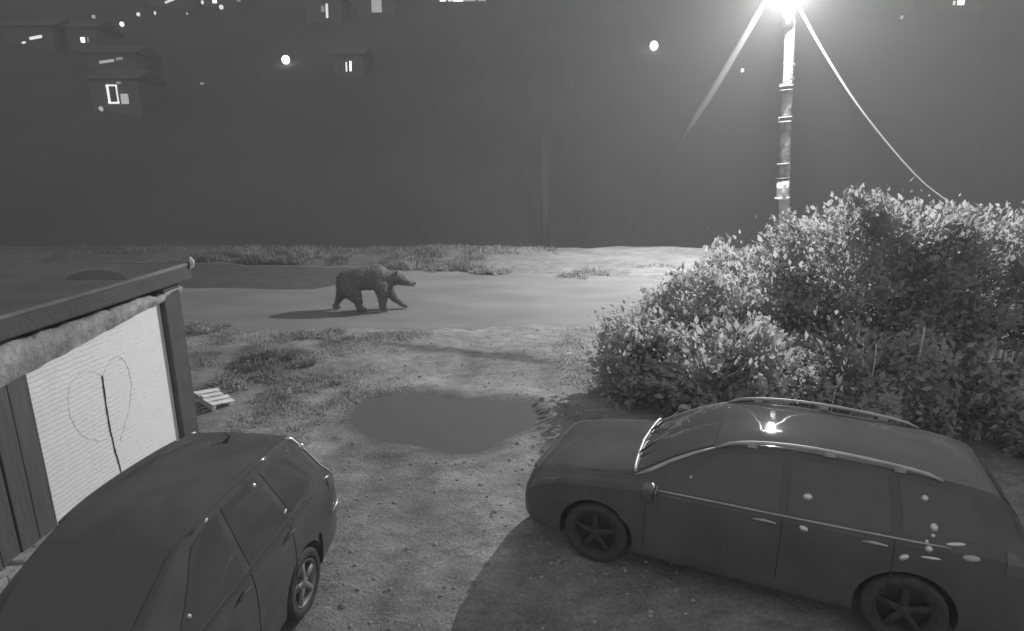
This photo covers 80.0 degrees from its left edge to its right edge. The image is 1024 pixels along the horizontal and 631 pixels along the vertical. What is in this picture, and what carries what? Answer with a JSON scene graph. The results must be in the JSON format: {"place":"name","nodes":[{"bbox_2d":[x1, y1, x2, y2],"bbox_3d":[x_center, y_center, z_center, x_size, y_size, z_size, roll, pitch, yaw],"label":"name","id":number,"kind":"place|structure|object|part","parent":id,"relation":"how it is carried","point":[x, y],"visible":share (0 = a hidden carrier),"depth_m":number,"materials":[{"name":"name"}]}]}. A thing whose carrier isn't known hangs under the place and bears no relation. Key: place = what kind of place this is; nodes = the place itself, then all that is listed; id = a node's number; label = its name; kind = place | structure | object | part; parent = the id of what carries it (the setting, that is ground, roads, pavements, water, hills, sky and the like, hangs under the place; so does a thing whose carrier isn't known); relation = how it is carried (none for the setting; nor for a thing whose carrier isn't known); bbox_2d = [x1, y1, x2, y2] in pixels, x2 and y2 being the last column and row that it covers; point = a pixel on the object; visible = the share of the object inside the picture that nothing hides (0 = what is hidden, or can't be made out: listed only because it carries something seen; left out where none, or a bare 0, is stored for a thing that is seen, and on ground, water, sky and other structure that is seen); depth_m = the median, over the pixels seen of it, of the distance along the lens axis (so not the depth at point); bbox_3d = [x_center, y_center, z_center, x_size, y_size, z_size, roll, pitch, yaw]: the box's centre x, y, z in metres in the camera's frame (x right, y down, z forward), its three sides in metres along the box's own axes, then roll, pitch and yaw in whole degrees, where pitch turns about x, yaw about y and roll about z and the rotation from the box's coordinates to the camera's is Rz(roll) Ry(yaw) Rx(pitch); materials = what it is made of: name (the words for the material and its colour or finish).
{"place":"outdoors","nodes":[
{"label":"outdoors","id":0,"kind":"place"},
{"bbox_2d":[0,256,198,592],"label":"garage","id":1,"kind":"structure","parent":0,"point":[96,388],"depth_m":7.30,"materials":[{"name":"grey wood"}]},
{"bbox_2d":[24,305,179,525],"bbox_3d":[-5.114,1.172,7.785,0.135,2.208,2.261,1,15,5],"label":"door","id":2,"kind":"structure","parent":1,"relation":"in","point":[102,406],"depth_m":7.56,"materials":[{"name":"grey metal"}]},
{"bbox_2d":[48,241,558,255],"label":"grass","id":3,"kind":"structure","parent":0,"point":[364,247],"depth_m":27.30,"materials":[{"name":"grey plant"}]},
{"bbox_2d":[187,328,435,446],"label":"grass","id":4,"kind":"structure","parent":0,"point":[202,356],"depth_m":12.37,"materials":[{"name":"grey plant"}]},
{"bbox_2d":[190,243,487,272],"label":"grass","id":5,"kind":"structure","parent":0,"point":[423,254],"depth_m":24.86,"materials":[{"name":"grey plant"}]},
{"bbox_2d":[0,260,1018,332],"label":"road","id":6,"kind":"structure","parent":0,"point":[507,300],"depth_m":18.09,"materials":[{"name":"grey asphalt"}]},
{"bbox_2d":[1,260,393,288],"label":"road patch","id":7,"kind":"object","parent":6,"relation":"on","point":[215,275],"visible":0.45,"depth_m":22.29,"materials":[{"name":"grey asphalt"}]},
{"bbox_2d":[332,264,415,311],"bbox_3d":[-3.911,-0.786,17.107,2.446,1.374,0.798,-1,15,-3],"label":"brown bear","id":8,"kind":"object","parent":6,"relation":"on","point":[381,281],"visible":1,"depth_m":16.87},
{"bbox_2d":[0,0,1023,248],"bbox_3d":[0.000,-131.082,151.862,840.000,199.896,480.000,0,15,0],"label":"hills","id":9,"kind":"structure","parent":0,"point":[424,128],"depth_m":82.75,"materials":[{"name":"soil"}]},
{"bbox_2d":[0,20,70,51],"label":"house","id":10,"kind":"structure","parent":9,"relation":"on","point":[47,35],"depth_m":99.15,"materials":[{"name":"white"}]},
{"bbox_2d":[29,35,42,39],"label":"window","id":11,"kind":"structure","parent":10,"relation":"in","point":[39,36],"depth_m":98.96,"materials":[{"name":"white glass"}]},
{"bbox_2d":[60,21,124,50],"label":"house","id":12,"kind":"structure","parent":9,"relation":"on","point":[83,35],"depth_m":100.84,"materials":[{"name":"white"}]},
{"bbox_2d":[81,46,161,70],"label":"house","id":13,"kind":"structure","parent":9,"relation":"on","point":[121,58],"depth_m":95.30,"materials":[{"name":"white"}]},
{"bbox_2d":[98,59,114,63],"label":"window","id":14,"kind":"structure","parent":13,"relation":"in","point":[101,61],"depth_m":95.00,"materials":[{"name":"white"}]},
{"bbox_2d":[84,70,168,114],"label":"house","id":15,"kind":"structure","parent":9,"relation":"on","point":[136,92],"depth_m":83.20,"materials":[{"name":"white"}]},
{"bbox_2d":[106,85,118,103],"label":"window","id":16,"kind":"structure","parent":15,"relation":"in","point":[112,93],"depth_m":82.82,"materials":[{"name":"white"}]},
{"bbox_2d":[120,93,129,103],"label":"window","id":17,"kind":"structure","parent":15,"relation":"in","point":[124,96],"depth_m":82.92,"materials":[{"name":"white"}]},
{"bbox_2d":[148,0,200,11],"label":"house","id":18,"kind":"structure","parent":9,"relation":"on","point":[189,5],"depth_m":124.41,"materials":[{"name":"white"}]},
{"bbox_2d":[200,0,247,10],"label":"house","id":19,"kind":"structure","parent":9,"relation":"on","point":[234,5],"depth_m":127.38,"materials":[{"name":"white"}]},
{"bbox_2d":[282,55,289,64],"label":"street lamp","id":20,"kind":"object","parent":9,"relation":"on","point":[285,59],"visible":0.95,"depth_m":99.95,"materials":[{"name":"white"}]},
{"bbox_2d":[305,0,350,21],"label":"house","id":21,"kind":"structure","parent":9,"relation":"on","point":[325,10],"depth_m":124.59,"materials":[{"name":"white"}]},
{"bbox_2d":[325,3,328,18],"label":"window","id":22,"kind":"structure","parent":21,"relation":"in","point":[326,4],"depth_m":124.44,"materials":[{"name":"white glass"}]},
{"bbox_2d":[329,47,373,75],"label":"house","id":23,"kind":"structure","parent":9,"relation":"on","point":[351,61],"depth_m":98.17,"materials":[{"name":"white"}]},
{"bbox_2d":[349,61,351,71],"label":"window","id":24,"kind":"structure","parent":23,"relation":"in","point":[350,62],"depth_m":98.00,"materials":[{"name":"white"}]},
{"bbox_2d":[358,0,398,15],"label":"house","id":25,"kind":"structure","parent":9,"relation":"on","point":[376,7],"depth_m":127.09,"materials":[{"name":"white"}]},
{"bbox_2d":[371,0,381,12],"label":"window","id":26,"kind":"structure","parent":25,"relation":"in","point":[376,5],"depth_m":126.94,"materials":[{"name":"white glass"}]},
{"bbox_2d":[421,0,487,8],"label":"house","id":27,"kind":"structure","parent":9,"relation":"on","point":[475,4],"depth_m":134.38,"materials":[{"name":"white"}]},
{"bbox_2d":[540,112,551,247],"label":"utility pole","id":28,"kind":"object","parent":9,"relation":"on","point":[545,124],"visible":0.92,"depth_m":58.19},
{"bbox_2d":[650,41,657,51],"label":"street lamp","id":29,"kind":"object","parent":9,"relation":"on","point":[653,45],"visible":1,"depth_m":111.38,"materials":[{"name":"white"}]},
{"bbox_2d":[913,0,982,15],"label":"house","id":30,"kind":"structure","parent":9,"relation":"on","point":[939,7],"depth_m":115.79,"materials":[{"name":"white"}]},
{"bbox_2d":[957,0,964,4],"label":"window","id":31,"kind":"structure","parent":30,"relation":"in","point":[959,2],"depth_m":115.38,"materials":[{"name":"white glass"}]},
{"bbox_2d":[0,245,1023,630],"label":"ground","id":32,"kind":"structure","parent":0,"point":[418,577],"depth_m":7.88,"materials":[{"name":"grey soil"}]},
{"bbox_2d":[0,431,337,630],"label":"parked car","id":33,"kind":"object","parent":32,"relation":"on","point":[213,531],"visible":1,"depth_m":4.64,"materials":[{"name":"paint"}]},
{"bbox_3d":[-2.227,1.897,4.292,0.201,0.527,0.901,2,15,7],"label":"side window","id":34,"kind":"part","parent":33,"relation":"part of","materials":[{"name":"grey glass"}]},
{"bbox_3d":[-2.128,1.658,5.076,0.200,0.480,0.640,2,15,7],"label":"side window","id":35,"kind":"part","parent":33,"relation":"part of","materials":[{"name":"grey glass"}]},
{"bbox_3d":[-2.059,1.502,5.635,0.197,0.450,0.633,2,15,7],"label":"side window","id":36,"kind":"part","parent":33,"relation":"part of","materials":[{"name":"grey glass"}]},
{"bbox_2d":[184,319,237,334],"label":"weed clump","id":37,"kind":"object","parent":32,"relation":"on","point":[197,328],"visible":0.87,"depth_m":15.24,"materials":[{"name":"grey plant"}]},
{"bbox_2d":[194,388,234,410],"bbox_3d":[-5.207,1.455,10.668,0.530,0.324,0.492,8,16,27],"label":"pallet","id":38,"kind":"object","parent":32,"relation":"on","point":[214,394],"visible":0.93,"depth_m":10.59,"materials":[{"name":"white paint"}]},
{"bbox_2d":[195,367,268,393],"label":"weed clump","id":39,"kind":"object","parent":32,"relation":"on","point":[224,380],"visible":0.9,"depth_m":11.54,"materials":[{"name":"grey plant"}]},
{"bbox_2d":[229,244,266,256],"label":"weed clump","id":40,"kind":"object","parent":32,"relation":"on","point":[242,251],"visible":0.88,"depth_m":25.76,"materials":[{"name":"grey plant"}]},
{"bbox_2d":[220,348,317,375],"bbox_3d":[-4.999,0.941,12.699,2.135,0.340,1.637,0,15,0],"label":"weed clump","id":41,"kind":"object","parent":32,"relation":"on","point":[269,356],"visible":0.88,"depth_m":12.72,"materials":[{"name":"grey plant"}]},
{"bbox_2d":[253,373,355,397],"bbox_3d":[-3.853,1.287,11.488,1.931,0.286,1.459,0,15,0],"label":"weed clump","id":42,"kind":"object","parent":32,"relation":"on","point":[290,386],"visible":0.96,"depth_m":11.41,"materials":[{"name":"grey plant"}]},
{"bbox_2d":[288,245,334,259],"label":"weed clump","id":43,"kind":"object","parent":32,"relation":"on","point":[308,253],"visible":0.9,"depth_m":25.18,"materials":[{"name":"grey plant"}]},
{"bbox_2d":[296,326,362,342],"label":"weed clump","id":44,"kind":"object","parent":32,"relation":"on","point":[330,332],"visible":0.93,"depth_m":14.61,"materials":[{"name":"grey plant"}]},
{"bbox_2d":[385,257,429,269],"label":"weed clump","id":45,"kind":"object","parent":32,"relation":"on","point":[398,264],"visible":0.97,"depth_m":23.52,"materials":[{"name":"grey plant"}]},
{"bbox_2d":[426,262,457,272],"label":"weed clump","id":46,"kind":"object","parent":32,"relation":"on","point":[437,267],"visible":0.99,"depth_m":23.15,"materials":[{"name":"grey plant"}]},
{"bbox_2d":[349,394,537,454],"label":"puddle water","id":47,"kind":"structure","parent":32,"relation":"on","point":[454,426],"depth_m":10.06,"materials":[{"name":"grey liquid"}]},
{"bbox_2d":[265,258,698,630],"bbox_3d":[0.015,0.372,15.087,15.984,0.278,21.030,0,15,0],"label":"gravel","id":48,"kind":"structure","parent":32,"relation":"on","point":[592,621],"depth_m":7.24,"materials":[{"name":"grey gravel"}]},
{"bbox_2d":[311,448,655,630],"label":"grass","id":49,"kind":"structure","parent":32,"relation":"on","point":[469,581],"depth_m":6.24,"materials":[{"name":"plant"}]},
{"bbox_2d":[469,264,512,274],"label":"weed clump","id":50,"kind":"object","parent":32,"relation":"on","point":[489,270],"visible":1,"depth_m":22.57,"materials":[{"name":"grey plant"}]},
{"bbox_2d":[554,266,595,278],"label":"weed clump","id":51,"kind":"object","parent":32,"relation":"on","point":[584,273],"visible":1,"depth_m":22.10,"materials":[{"name":"grey plant"}]},
{"bbox_2d":[500,263,676,279],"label":"grass","id":52,"kind":"structure","parent":32,"relation":"on","point":[598,271],"depth_m":22.91,"materials":[{"name":"grey plant"}]},
{"bbox_2d":[567,290,725,413],"bbox_3d":[2.474,0.630,10.972,2.604,1.969,2.927,-3,15,-12],"label":"bush","id":53,"kind":"object","parent":32,"relation":"on","point":[621,340],"visible":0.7,"depth_m":10.63,"materials":[{"name":"grey plant"}]},
{"bbox_2d":[628,249,789,372],"bbox_3d":[3.744,0.057,12.006,2.974,2.553,3.226,-7,16,-24],"label":"bush","id":54,"kind":"object","parent":32,"relation":"on","point":[707,290],"visible":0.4,"depth_m":11.41,"materials":[{"name":"grey plant"}]},
{"bbox_2d":[628,305,841,417],"bbox_3d":[3.611,0.918,9.889,2.844,1.994,3.033,-12,19,-40],"label":"bush","id":55,"kind":"object","parent":32,"relation":"on","point":[699,376],"visible":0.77,"depth_m":9.54,"materials":[{"name":"grey plant"}]},
{"bbox_2d":[525,397,1023,630],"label":"parked car","id":56,"kind":"object","parent":32,"relation":"on","point":[894,527],"visible":1,"depth_m":5.72,"materials":[{"name":"paint"}]},
{"bbox_3d":[1.980,1.528,5.918,1.159,0.475,0.232,6,16,23],"label":"side window","id":57,"kind":"part","parent":56,"relation":"part of","materials":[{"name":"grey glass"}]},
{"bbox_3d":[2.960,1.619,5.494,0.833,0.449,0.230,6,16,23],"label":"side window","id":58,"kind":"part","parent":56,"relation":"part of","materials":[{"name":"grey glass"}]},
{"bbox_3d":[3.677,1.691,5.198,0.682,0.410,0.234,6,16,23],"label":"side window","id":59,"kind":"part","parent":56,"relation":"part of","materials":[{"name":"grey glass"}]},
{"bbox_3d":[4.559,1.503,5.842,0.218,0.274,0.489,6,16,23],"label":"rear window","id":60,"kind":"part","parent":56,"relation":"part of","materials":[{"name":"grey glass"}]},
{"bbox_3d":[4.360,1.615,5.410,0.218,0.274,0.489,6,16,23],"label":"rear window","id":61,"kind":"part","parent":56,"relation":"part of","materials":[{"name":"grey glass"}]},
{"bbox_2d":[693,228,869,343],"bbox_3d":[5.235,-0.291,12.597,3.541,2.936,3.958,0,15,0],"label":"bush","id":62,"kind":"object","parent":32,"relation":"on","point":[771,282],"visible":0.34,"depth_m":11.79,"materials":[{"name":"grey plant"}]},
{"bbox_2d":[774,0,795,246],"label":"street lamp","id":63,"kind":"object","parent":32,"relation":"on","point":[785,122],"visible":0.93,"depth_m":20.73,"materials":[{"name":"concrete"},{"name":"galvanised metal"},{"name":"glass"}]},
{"bbox_2d":[630,0,766,233],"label":"overhead cable","id":64,"kind":"object","parent":63,"relation":"attached to","point":[738,45],"visible":1,"depth_m":24.73,"materials":[{"name":"grey plastic"}]},
{"bbox_2d":[795,0,956,207],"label":"guy cable","id":65,"kind":"object","parent":63,"relation":"attached to","point":[839,77],"visible":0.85,"depth_m":19.96,"materials":[{"name":"grey metal"}]},
{"bbox_2d":[830,389,835,411],"bbox_3d":[4.847,1.492,9.276,0.062,0.801,0.021,0,15,0],"label":"stake","id":66,"kind":"object","parent":32,"relation":"on","point":[833,399],"visible":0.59,"depth_m":9.21,"materials":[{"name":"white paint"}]},
{"bbox_2d":[750,305,946,427],"bbox_3d":[5.329,0.873,10.084,2.905,2.018,2.894,-9,17,-30],"label":"bush","id":67,"kind":"object","parent":32,"relation":"on","point":[846,371],"visible":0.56,"depth_m":9.48,"materials":[{"name":"grey plant"}]},
{"bbox_2d":[869,344,876,391],"bbox_3d":[5.564,1.136,9.493,0.048,1.450,0.021,0,15,0],"label":"stake","id":68,"kind":"object","parent":32,"relation":"on","point":[874,363],"visible":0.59,"depth_m":9.38,"materials":[{"name":"white paint"}]},
{"bbox_2d":[752,177,1001,376],"bbox_3d":[6.798,-0.682,11.941,3.708,4.029,5.091,0,15,0],"label":"bush","id":69,"kind":"object","parent":32,"relation":"on","point":[865,211],"visible":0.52,"depth_m":10.76,"materials":[{"name":"grey plant"}]},
{"bbox_2d":[907,327,924,416],"bbox_3d":[6.239,1.016,9.462,0.048,1.742,0.021,0,15,0],"label":"stake","id":70,"kind":"object","parent":32,"relation":"on","point":[920,349],"visible":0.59,"depth_m":9.30,"materials":[{"name":"white paint"}]},
{"bbox_2d":[825,192,1023,395],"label":"bush","id":71,"kind":"object","parent":32,"relation":"on","point":[1011,269],"visible":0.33,"depth_m":10.18,"materials":[{"name":"grey plant"}]},
{"bbox_2d":[865,319,1023,443],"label":"bush","id":72,"kind":"object","parent":32,"relation":"on","point":[978,403],"visible":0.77,"depth_m":9.26,"materials":[{"name":"grey plant"}]},
{"bbox_2d":[917,200,1023,348],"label":"bush","id":73,"kind":"object","parent":32,"relation":"on","point":[1010,212],"visible":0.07,"depth_m":11.09,"materials":[{"name":"grey plant"}]},
{"bbox_2d":[974,427,1007,439],"bbox_3d":[7.741,1.877,9.436,1.222,0.366,0.074,0,15,0],"label":"picket fence","id":74,"kind":"object","parent":32,"relation":"on","point":[991,436],"visible":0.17,"depth_m":9.41,"materials":[{"name":"white paint"}]},
{"bbox_2d":[969,338,1023,388],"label":"bush","id":75,"kind":"object","parent":32,"relation":"on","point":[1021,347],"visible":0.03,"depth_m":10.16,"materials":[{"name":"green plant"}]},
{"bbox_2d":[987,348,1023,382],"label":"picket fence","id":76,"kind":"object","parent":32,"relation":"on","point":[997,359],"visible":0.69,"depth_m":9.37,"materials":[{"name":"white paint"}]},
{"bbox_2d":[988,389,1023,456],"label":"bush","id":77,"kind":"object","parent":32,"relation":"on","point":[1018,436],"visible":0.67,"depth_m":8.76,"materials":[{"name":"grey plant"}]},
{"bbox_2d":[548,327,673,424],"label":"grass","id":78,"kind":"structure","parent":0,"point":[561,348],"depth_m":12.56,"materials":[{"name":"grey plant"}]}
]}

